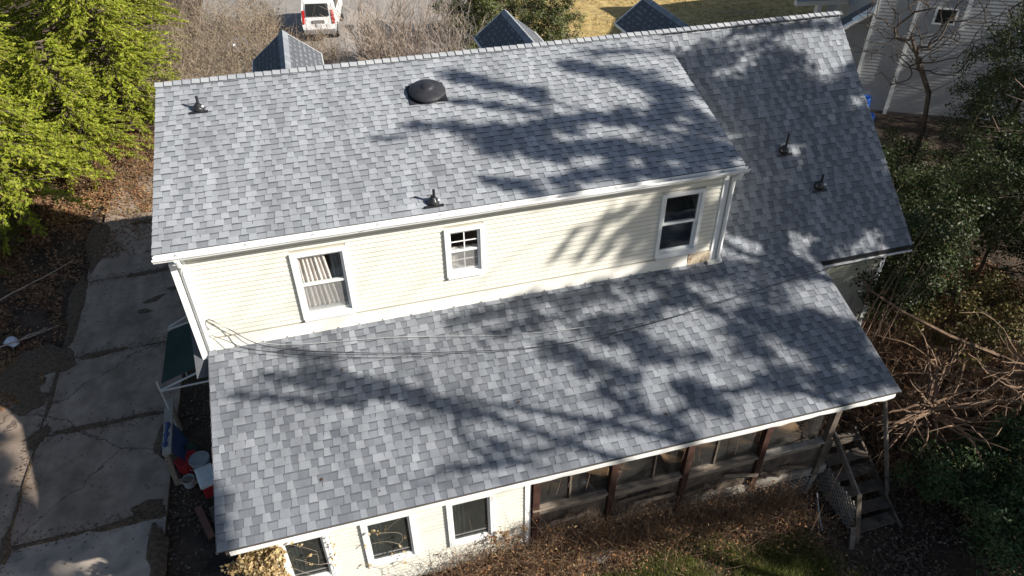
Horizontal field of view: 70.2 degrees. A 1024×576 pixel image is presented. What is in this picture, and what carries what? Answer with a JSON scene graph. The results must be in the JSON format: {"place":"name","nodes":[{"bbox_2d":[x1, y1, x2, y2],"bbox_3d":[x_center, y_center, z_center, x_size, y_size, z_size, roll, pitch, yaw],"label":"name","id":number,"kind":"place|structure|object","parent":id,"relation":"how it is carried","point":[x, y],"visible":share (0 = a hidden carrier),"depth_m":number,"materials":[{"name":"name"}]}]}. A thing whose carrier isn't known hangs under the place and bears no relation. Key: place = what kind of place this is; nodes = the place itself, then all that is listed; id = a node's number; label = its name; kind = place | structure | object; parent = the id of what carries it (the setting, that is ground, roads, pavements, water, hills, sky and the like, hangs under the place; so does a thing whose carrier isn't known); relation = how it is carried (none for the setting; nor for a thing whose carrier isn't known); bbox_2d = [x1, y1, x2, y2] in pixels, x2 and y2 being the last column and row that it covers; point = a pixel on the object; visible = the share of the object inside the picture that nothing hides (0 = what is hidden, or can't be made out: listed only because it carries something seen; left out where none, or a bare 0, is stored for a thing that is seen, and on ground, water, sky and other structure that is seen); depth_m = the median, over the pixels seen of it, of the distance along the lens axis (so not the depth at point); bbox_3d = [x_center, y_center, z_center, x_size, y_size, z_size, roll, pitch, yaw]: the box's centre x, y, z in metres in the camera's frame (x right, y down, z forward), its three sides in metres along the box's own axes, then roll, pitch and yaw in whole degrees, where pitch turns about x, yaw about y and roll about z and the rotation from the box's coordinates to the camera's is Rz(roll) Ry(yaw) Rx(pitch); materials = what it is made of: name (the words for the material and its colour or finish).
{"place":"outdoors","nodes":[
{"label":"outdoors","id":0,"kind":"place"},
{"bbox_2d":[0,172,188,575],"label":"driveway","id":1,"kind":"structure","parent":0,"point":[120,389],"depth_m":16.75,"materials":[{"name":"concrete"}]},
{"bbox_2d":[0,357,45,411],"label":"leaf litter","id":2,"kind":"object","parent":1,"relation":"on","point":[3,368],"visible":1,"depth_m":17.82,"materials":[{"name":"brown plant"}]},
{"bbox_2d":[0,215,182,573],"bbox_3d":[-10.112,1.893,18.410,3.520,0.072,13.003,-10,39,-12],"label":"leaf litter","id":3,"kind":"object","parent":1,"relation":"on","point":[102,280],"visible":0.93,"depth_m":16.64,"materials":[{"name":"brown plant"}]},
{"bbox_2d":[87,190,152,258],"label":"leaf litter","id":4,"kind":"object","parent":1,"relation":"on","point":[117,249],"visible":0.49,"depth_m":23.24,"materials":[{"name":"brown plant"}]},
{"bbox_2d":[190,0,490,77],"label":"street","id":5,"kind":"structure","parent":0,"point":[293,9],"depth_m":39.90,"materials":[{"name":"grey asphalt"}]},
{"bbox_2d":[228,37,247,54],"bbox_3d":[-13.452,-11.869,35.823,0.980,0.719,0.911,-10,39,-12],"label":"metal tub","id":6,"kind":"object","parent":5,"relation":"on","point":[239,45],"visible":0.18,"depth_m":35.98,"materials":[{"name":"grey metal"}]},
{"bbox_2d":[301,0,343,37],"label":"parked van","id":7,"kind":"object","parent":5,"relation":"on","point":[309,8],"visible":0.84,"depth_m":36.53,"materials":[{"name":"white paint"}]},
{"bbox_2d":[0,0,1023,575],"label":"ground","id":8,"kind":"structure","parent":0,"point":[908,126],"depth_m":17.27,"materials":[{"name":"soil"}]},
{"bbox_2d":[0,217,30,273],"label":"evergreen tree","id":9,"kind":"object","parent":8,"relation":"on","point":[19,240],"visible":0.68,"depth_m":22.16,"materials":[{"name":"green plant"}]},
{"bbox_2d":[0,0,39,60],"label":"evergreen tree","id":10,"kind":"object","parent":8,"relation":"on","point":[10,34],"visible":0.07,"depth_m":30.20,"materials":[{"name":"green plant"}]},
{"bbox_2d":[0,14,110,173],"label":"evergreen tree","id":11,"kind":"object","parent":8,"relation":"on","point":[12,59],"visible":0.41,"depth_m":25.04,"materials":[{"name":"green plant"}]},
{"bbox_2d":[0,85,114,256],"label":"evergreen tree","id":12,"kind":"object","parent":8,"relation":"on","point":[39,155],"visible":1,"depth_m":22.32,"materials":[{"name":"green plant"}]},
{"bbox_2d":[0,148,123,367],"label":"leaf litter","id":13,"kind":"object","parent":8,"relation":"on","point":[32,287],"visible":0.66,"depth_m":21.72,"materials":[{"name":"brown plant"}]},
{"bbox_2d":[3,336,18,346],"bbox_3d":[-13.091,1.347,19.044,0.439,0.164,0.324,12,40,16],"label":"plastic bag","id":14,"kind":"object","parent":13,"relation":"on","point":[10,339],"visible":0.99,"depth_m":18.97,"materials":[{"name":"white plastic"}]},
{"bbox_2d":[0,325,58,347],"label":"fallen stick","id":15,"kind":"object","parent":13,"relation":"on","point":[27,337],"visible":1,"depth_m":18.98,"materials":[{"name":"grey wood"}]},
{"bbox_2d":[17,328,45,342],"bbox_3d":[-12.637,1.227,19.175,0.077,0.098,0.785,25,44,29],"label":"fallen stick","id":16,"kind":"object","parent":13,"relation":"on","point":[32,334],"visible":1,"depth_m":19.16,"materials":[{"name":"grey wood"}]},
{"bbox_2d":[0,261,71,300],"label":"fallen stick","id":17,"kind":"object","parent":13,"relation":"on","point":[32,282],"visible":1,"depth_m":20.52,"materials":[{"name":"wood"}]},
{"bbox_2d":[0,0,153,103],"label":"evergreen tree","id":18,"kind":"object","parent":8,"relation":"on","point":[27,23],"visible":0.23,"depth_m":29.00,"materials":[{"name":"green plant"}]},
{"bbox_2d":[12,37,153,195],"bbox_3d":[-15.745,-6.446,25.808,4.691,4.866,4.732,10,39,13],"label":"evergreen tree","id":19,"kind":"object","parent":8,"relation":"on","point":[71,96],"visible":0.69,"depth_m":25.29,"materials":[{"name":"green plant"}]},
{"bbox_2d":[45,132,153,225],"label":"leaf litter","id":20,"kind":"object","parent":8,"relation":"on","point":[93,195],"visible":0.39,"depth_m":25.02,"materials":[{"name":"brown plant"}]},
{"bbox_2d":[27,0,182,149],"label":"evergreen tree","id":21,"kind":"object","parent":8,"relation":"on","point":[119,83],"visible":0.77,"depth_m":27.33,"materials":[{"name":"green plant"}]},
{"bbox_2d":[61,106,154,197],"bbox_3d":[-13.832,-5.138,26.608,5.527,2.220,6.167,-10,39,-12],"label":"brush","id":22,"kind":"object","parent":8,"relation":"on","point":[121,180],"depth_m":26.03,"materials":[{"name":"brown plant"}]},
{"bbox_2d":[74,0,193,71],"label":"evergreen tree","id":23,"kind":"object","parent":8,"relation":"on","point":[154,8],"visible":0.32,"depth_m":33.42,"materials":[{"name":"green plant"}]},
{"bbox_2d":[162,397,198,485],"bbox_3d":[-7.291,3.402,15.775,0.542,1.028,1.948,-21,42,-24],"label":"timber rail","id":24,"kind":"object","parent":8,"relation":"on","point":[170,414],"visible":0.8,"depth_m":15.43,"materials":[{"name":"grey wood"}]},
{"bbox_2d":[161,422,188,460],"bbox_3d":[-7.225,3.319,15.552,0.418,0.678,0.720,-10,39,-12],"label":"blue tarp","id":25,"kind":"object","parent":24,"relation":"on","point":[180,440],"visible":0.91,"depth_m":15.52,"materials":[{"name":"blue plastic"}]},
{"bbox_2d":[156,315,208,426],"bbox_3d":[-7.240,1.841,16.991,1.332,1.840,2.622,-10,39,-12],"label":"canopy frame","id":26,"kind":"object","parent":8,"relation":"on","point":[179,358],"visible":0.62,"depth_m":16.38,"materials":[{"name":"green fabric"}]},
{"bbox_2d":[173,450,195,474],"bbox_3d":[-6.962,3.791,15.707,0.380,0.385,0.453,19,42,23],"label":"red crate","id":27,"kind":"object","parent":8,"relation":"on","point":[183,467],"visible":0.61,"depth_m":15.54,"materials":[{"name":"plastic"}]},
{"bbox_2d":[182,473,195,488],"bbox_3d":[-6.851,4.105,15.451,0.260,0.200,0.253,-10,39,-12],"label":"metal pail","id":28,"kind":"object","parent":8,"relation":"on","point":[190,485],"visible":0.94,"depth_m":15.41,"materials":[{"name":"grey metal"}]},
{"bbox_2d":[184,442,200,451],"bbox_3d":[-7.034,3.543,15.903,0.562,0.504,0.428,-10,39,-12],"label":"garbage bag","id":29,"kind":"object","parent":8,"relation":"on","point":[189,446],"visible":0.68,"depth_m":15.76,"materials":[{"name":"black plastic"}]},
{"bbox_2d":[188,451,210,470],"bbox_3d":[-6.644,3.807,15.596,0.424,0.490,0.424,-10,39,-12],"label":"paint bucket","id":30,"kind":"object","parent":8,"relation":"on","point":[198,459],"visible":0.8,"depth_m":15.44,"materials":[{"name":"white plastic"}]},
{"bbox_2d":[166,367,233,575],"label":"leaf litter","id":31,"kind":"object","parent":8,"relation":"on","point":[185,516],"visible":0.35,"depth_m":15.16,"materials":[{"name":"brown plant"}]},
{"bbox_2d":[194,463,213,498],"bbox_3d":[-6.377,4.056,15.286,0.360,0.451,0.573,-21,42,-24],"label":"picnic cooler","id":32,"kind":"object","parent":8,"relation":"on","point":[204,474],"visible":0.76,"depth_m":15.12,"materials":[{"name":"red plastic"}]},
{"bbox_2d":[194,505,214,539],"bbox_3d":[-6.199,4.720,14.681,0.140,0.080,0.910,-25,44,-28],"label":"loose plank","id":33,"kind":"object","parent":8,"relation":"on","point":[205,523],"visible":0.93,"depth_m":14.65,"materials":[{"name":"brown wood"}]},
{"bbox_2d":[124,0,295,125],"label":"dry brush","id":34,"kind":"object","parent":8,"relation":"on","point":[248,46],"depth_m":33.46,"materials":[{"name":"brown plant"}]},
{"bbox_2d":[209,506,214,523],"bbox_3d":[-6.019,4.662,14.786,0.120,0.060,0.606,-21,42,-25],"label":"loose plank","id":35,"kind":"object","parent":8,"relation":"on","point":[211,509],"visible":0.29,"depth_m":14.84,"materials":[{"name":"brown wood"}]},
{"bbox_2d":[220,545,292,575],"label":"shrub","id":36,"kind":"object","parent":8,"relation":"on","point":[254,563],"depth_m":11.87,"materials":[{"name":"yellow plant"}]},
{"bbox_2d":[258,14,347,63],"bbox_3d":[-9.798,-11.207,34.057,4.681,2.598,6.508,-10,39,-12],"label":"brush","id":37,"kind":"object","parent":8,"relation":"on","point":[310,37],"depth_m":34.83,"materials":[{"name":"beige plant"}]},
{"bbox_2d":[312,19,397,63],"bbox_3d":[-6.725,-9.746,30.888,3.417,3.439,3.257,20,42,24],"label":"bare shrub","id":38,"kind":"object","parent":8,"relation":"on","point":[347,58],"visible":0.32,"depth_m":30.71,"materials":[{"name":"brown plant"}]},
{"bbox_2d":[320,0,457,61],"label":"bare shrub","id":39,"kind":"object","parent":8,"relation":"on","point":[395,48],"visible":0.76,"depth_m":29.32,"materials":[{"name":"brown plant"}]},
{"bbox_2d":[400,0,487,54],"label":"bare shrub","id":40,"kind":"object","parent":8,"relation":"on","point":[445,42],"visible":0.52,"depth_m":30.25,"materials":[{"name":"brown plant"}]},
{"bbox_2d":[427,0,515,51],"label":"evergreen shrub","id":41,"kind":"object","parent":8,"relation":"on","point":[486,5],"visible":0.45,"depth_m":31.13,"materials":[{"name":"green plant"}]},
{"bbox_2d":[462,0,536,26],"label":"evergreen shrub","id":42,"kind":"object","parent":8,"relation":"on","point":[516,2],"visible":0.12,"depth_m":35.32,"materials":[{"name":"green plant"}]},
{"bbox_2d":[151,0,912,575],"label":"house","id":43,"kind":"structure","parent":8,"relation":"on","point":[653,162],"depth_m":13.92,"materials":[{"name":"beige plastic"}]},
{"bbox_2d":[278,534,337,575],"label":"window","id":44,"kind":"structure","parent":43,"relation":"in","point":[295,552],"depth_m":12.66,"materials":[{"name":"white metal"}]},
{"bbox_2d":[289,537,338,575],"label":"wall vine","id":45,"kind":"object","parent":43,"relation":"attached to","point":[308,555],"depth_m":12.47,"materials":[{"name":"brown plant"}]},
{"bbox_2d":[288,245,356,321],"bbox_3d":[-3.443,-0.119,13.321,0.984,1.505,0.275,-10,39,-12],"label":"window","id":46,"kind":"structure","parent":43,"relation":"in","point":[319,298],"depth_m":13.33,"materials":[{"name":"white metal"}]},
{"bbox_2d":[209,335,444,357],"bbox_3d":[-3.313,1.085,13.360,4.334,0.651,0.140,-1,38,-1],"label":"service cable","id":47,"kind":"object","parent":43,"relation":"attached to","point":[325,356],"visible":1,"depth_m":13.41,"materials":[{"name":"black rubber"}]},
{"bbox_2d":[363,516,406,569],"bbox_3d":[-2.233,4.816,13.028,0.785,2.071,0.163,-10,39,-12],"label":"wall vine","id":48,"kind":"object","parent":43,"relation":"attached to","point":[373,531],"depth_m":12.98,"materials":[{"name":"brown plant"}]},
{"bbox_2d":[360,513,418,567],"bbox_3d":[-2.172,4.415,12.934,0.914,1.320,0.189,-10,39,-12],"label":"window","id":49,"kind":"structure","parent":43,"relation":"in","point":[375,548],"depth_m":13.03,"materials":[{"name":"white metal"}]},
{"bbox_2d":[212,321,607,344],"bbox_3d":[-1.713,0.669,13.634,7.359,0.950,0.089,-5,38,-6],"label":"service cable","id":50,"kind":"object","parent":43,"relation":"attached to","point":[404,336],"visible":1,"depth_m":13.79,"materials":[{"name":"black rubber"}]},
{"bbox_2d":[443,223,485,279],"bbox_3d":[-0.949,-0.819,13.863,0.754,1.110,0.575,-10,39,-12],"label":"window","id":51,"kind":"structure","parent":43,"relation":"in","point":[466,260],"depth_m":13.86,"materials":[{"name":"white metal"}]},
{"bbox_2d":[445,494,494,547],"bbox_3d":[-0.762,4.164,13.240,0.864,1.320,0.189,-10,39,-12],"label":"window","id":52,"kind":"structure","parent":43,"relation":"in","point":[455,512],"depth_m":13.32,"materials":[{"name":"white metal"}]},
{"bbox_2d":[485,523,527,561],"bbox_3d":[-0.085,4.903,13.790,0.848,1.080,0.309,-10,39,-12],"label":"wall vine","id":53,"kind":"object","parent":43,"relation":"attached to","point":[494,539],"depth_m":13.70,"materials":[{"name":"brown plant"}]},
{"bbox_2d":[205,254,888,353],"bbox_3d":[1.546,0.234,14.153,14.222,1.046,1.060,-9,38,-10],"label":"service cable","id":54,"kind":"object","parent":43,"relation":"attached to","point":[537,346],"visible":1,"depth_m":13.85,"materials":[{"name":"black rubber"}]},
{"bbox_2d":[531,474,579,502],"bbox_3d":[0.864,4.107,14.964,1.239,0.055,0.654,-16,40,-19],"label":"window","id":55,"kind":"structure","parent":43,"relation":"on","point":[547,490],"depth_m":14.93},
{"bbox_2d":[573,478,594,493],"bbox_3d":[1.486,3.974,14.844,0.514,0.412,0.407,18,41,22],"label":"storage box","id":56,"kind":"object","parent":43,"relation":"on","point":[579,489],"visible":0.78,"depth_m":14.78,"materials":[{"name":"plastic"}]},
{"bbox_2d":[654,187,706,259],"bbox_3d":[3.381,-1.303,14.741,0.944,1.535,0.140,-10,39,-12],"label":"window","id":57,"kind":"structure","parent":43,"relation":"in","point":[690,248],"depth_m":14.76,"materials":[{"name":"white metal"}]},
{"bbox_2d":[493,0,586,41],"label":"evergreen shrub","id":58,"kind":"object","parent":8,"relation":"on","point":[552,16],"visible":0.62,"depth_m":31.40,"materials":[{"name":"green plant"}]},
{"bbox_2d":[454,520,740,575],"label":"leaf litter","id":59,"kind":"object","parent":8,"relation":"on","point":[626,553],"visible":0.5,"depth_m":14.13,"materials":[{"name":"brown plant"}]},
{"bbox_2d":[583,546,614,563],"bbox_3d":[1.694,5.144,14.088,0.727,0.144,0.304,-14,40,-17],"label":"flat stone","id":60,"kind":"object","parent":8,"relation":"on","point":[597,556],"visible":0.22,"depth_m":14.03,"materials":[{"name":"grey stone"}]},
{"bbox_2d":[398,443,850,575],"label":"vine","id":61,"kind":"object","parent":8,"relation":"on","point":[539,562],"depth_m":14.10,"materials":[{"name":"brown plant"}]},
{"bbox_2d":[509,437,836,575],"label":"vine","id":62,"kind":"object","parent":8,"relation":"on","point":[559,525],"depth_m":14.41,"materials":[{"name":"brown plant"}]},
{"bbox_2d":[585,520,875,575],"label":"grass","id":63,"kind":"structure","parent":8,"relation":"on","point":[793,559],"depth_m":14.32,"materials":[{"name":"green plant"}]},
{"bbox_2d":[816,493,822,529],"bbox_3d":[6.452,4.692,15.281,0.041,0.544,0.582,-3,38,-3],"label":"drain pipe","id":64,"kind":"object","parent":8,"relation":"on","point":[819,510],"visible":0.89,"depth_m":15.30,"materials":[{"name":"grey metal"}]},
{"bbox_2d":[794,0,848,12],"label":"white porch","id":65,"kind":"object","parent":8,"relation":"on","point":[818,4],"visible":0.54,"depth_m":33.06,"materials":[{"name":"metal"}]},
{"bbox_2d":[826,5,835,11],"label":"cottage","id":66,"kind":"structure","parent":8,"relation":"on","point":[830,8],"depth_m":38.93,"materials":[{"name":"grey"}]},
{"bbox_2d":[810,400,901,549],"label":"porch steps","id":67,"kind":"structure","parent":8,"relation":"on","point":[858,525],"depth_m":15.44,"materials":[{"name":"brown wood"}]},
{"bbox_2d":[696,470,1023,575],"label":"leaf litter","id":68,"kind":"object","parent":8,"relation":"on","point":[934,523],"visible":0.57,"depth_m":15.04,"materials":[{"name":"brown plant"}]},
{"bbox_2d":[865,95,870,105],"bbox_3d":[14.457,-7.598,29.926,0.469,0.660,0.462,-10,39,-12],"label":"blue barrel","id":69,"kind":"object","parent":8,"relation":"on","point":[868,98],"visible":0.34,"depth_m":29.65,"materials":[{"name":"plastic"}]},
{"bbox_2d":[849,233,934,339],"bbox_3d":[8.227,0.426,17.247,1.107,4.160,2.040,-10,39,-12],"label":"sapling","id":70,"kind":"object","parent":8,"relation":"on","point":[877,297],"visible":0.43,"depth_m":16.72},
{"bbox_2d":[866,228,923,350],"bbox_3d":[8.661,0.506,16.995,0.966,4.190,1.677,-10,39,-12],"label":"sapling","id":71,"kind":"object","parent":8,"relation":"on","point":[885,310],"visible":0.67,"depth_m":17.36,"materials":[{"name":"brown wood"}]},
{"bbox_2d":[812,203,1023,482],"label":"leaf litter","id":72,"kind":"object","parent":8,"relation":"on","point":[982,273],"visible":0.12,"depth_m":18.29,"materials":[{"name":"brown plant"}]},
{"bbox_2d":[850,165,998,329],"bbox_3d":[9.620,-0.672,18.266,3.962,4.501,3.266,-10,39,-12],"label":"evergreen tree","id":73,"kind":"object","parent":8,"relation":"on","point":[934,245],"visible":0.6,"depth_m":17.33,"materials":[{"name":"green plant"}]},
{"bbox_2d":[849,0,1006,184],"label":"bare tree","id":74,"kind":"object","parent":8,"relation":"on","point":[915,50],"visible":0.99,"depth_m":22.45,"materials":[{"name":"brown plant"}]},
{"bbox_2d":[835,0,1023,126],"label":"neighbour house","id":75,"kind":"structure","parent":8,"relation":"on","point":[899,99],"depth_m":28.48,"materials":[{"name":"grey"}]},
{"bbox_2d":[931,8,959,25],"bbox_3d":[16.287,-10.193,27.342,0.800,0.600,0.035,8,39,11],"label":"window","id":76,"kind":"structure","parent":75,"relation":"in","point":[946,12],"depth_m":27.32,"materials":[{"name":"white metal"}]},
{"bbox_2d":[859,274,999,356],"bbox_3d":[9.711,0.655,16.956,3.490,1.654,0.153,11,39,15],"label":"leaning branch","id":77,"kind":"object","parent":8,"relation":"on","point":[978,347],"visible":0.96,"depth_m":17.04,"materials":[{"name":"brown wood"}]},
{"bbox_2d":[840,267,1023,506],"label":"twig tangle","id":78,"kind":"object","parent":8,"relation":"on","point":[878,341],"visible":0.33,"depth_m":17.57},
{"bbox_2d":[862,214,1004,341],"bbox_3d":[9.071,0.354,16.462,1.023,5.153,1.539,-24,44,-28],"label":"sapling","id":79,"kind":"object","parent":8,"relation":"on","point":[868,328],"visible":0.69,"depth_m":16.66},
{"bbox_2d":[848,294,1023,506],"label":"twig tangle","id":80,"kind":"object","parent":8,"relation":"on","point":[934,371],"visible":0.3,"depth_m":17.56,"materials":[{"name":"brown plant"}]},
{"bbox_2d":[854,328,1023,487],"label":"uprooted branches","id":81,"kind":"object","parent":8,"relation":"on","point":[932,407],"visible":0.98,"depth_m":15.47,"materials":[{"name":"brown wood"}]},
{"bbox_2d":[864,302,1017,437],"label":"fallen branches","id":82,"kind":"object","parent":8,"relation":"on","point":[942,369],"visible":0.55,"depth_m":17.33,"materials":[{"name":"brown wood"}]},
{"bbox_2d":[879,119,1004,240],"bbox_3d":[11.846,-3.147,22.402,4.965,3.257,5.612,7,38,10],"label":"evergreen tree","id":83,"kind":"object","parent":8,"relation":"on","point":[893,164],"visible":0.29,"depth_m":21.73,"materials":[{"name":"green plant"}]},
{"bbox_2d":[889,429,1020,513],"bbox_3d":[9.488,3.957,15.423,3.033,1.866,1.953,-10,39,-12],"label":"rhododendron","id":84,"kind":"object","parent":8,"relation":"on","point":[947,485],"visible":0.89,"depth_m":15.02,"materials":[{"name":"green plant"}]},
{"bbox_2d":[893,267,1023,374],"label":"yellowing shrub","id":85,"kind":"object","parent":8,"relation":"on","point":[989,332],"visible":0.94,"depth_m":17.59,"materials":[{"name":"green plant"}]},
{"bbox_2d":[903,119,1023,291],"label":"evergreen tree","id":86,"kind":"object","parent":8,"relation":"on","point":[1013,228],"visible":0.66,"depth_m":19.00,"materials":[{"name":"green plant"}]},
{"bbox_2d":[980,78,1023,197],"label":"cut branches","id":87,"kind":"object","parent":86,"relation":"attached to","point":[1010,130],"visible":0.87,"depth_m":19.44,"materials":[{"name":"brown wood"}]},
{"bbox_2d":[930,0,1023,205],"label":"evergreen tree","id":88,"kind":"object","parent":8,"relation":"on","point":[1004,76],"visible":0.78,"depth_m":22.18,"materials":[{"name":"green plant"}]},
{"bbox_2d":[938,304,1023,440],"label":"uprooted branches","id":89,"kind":"object","parent":8,"relation":"on","point":[1008,373],"visible":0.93,"depth_m":15.30,"materials":[{"name":"brown wood"}]},
{"bbox_2d":[958,470,1023,575],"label":"rhododendron","id":90,"kind":"object","parent":8,"relation":"on","point":[1005,530],"visible":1,"depth_m":13.81,"materials":[{"name":"green plant"}]},
{"bbox_2d":[976,0,1023,159],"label":"bare tree","id":91,"kind":"object","parent":8,"relation":"on","point":[1014,42],"visible":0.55,"depth_m":22.97,"materials":[{"name":"brown plant"}]},
{"bbox_2d":[979,397,1023,499],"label":"rhododendron","id":92,"kind":"object","parent":8,"relation":"on","point":[1007,440],"visible":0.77,"depth_m":15.12,"materials":[{"name":"green plant"}]},
{"bbox_2d":[497,0,827,38],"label":"lawn","id":93,"kind":"structure","parent":0,"point":[592,11],"depth_m":40.73,"materials":[{"name":"beige plant"}]},
{"bbox_2d":[660,448,697,472],"bbox_3d":[3.463,3.567,15.352,0.766,0.395,0.400,-10,39,-12],"label":"storage box","id":94,"kind":"object","parent":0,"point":[674,458],"visible":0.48,"depth_m":15.22,"materials":[{"name":"beige cardboard"}]}
]}

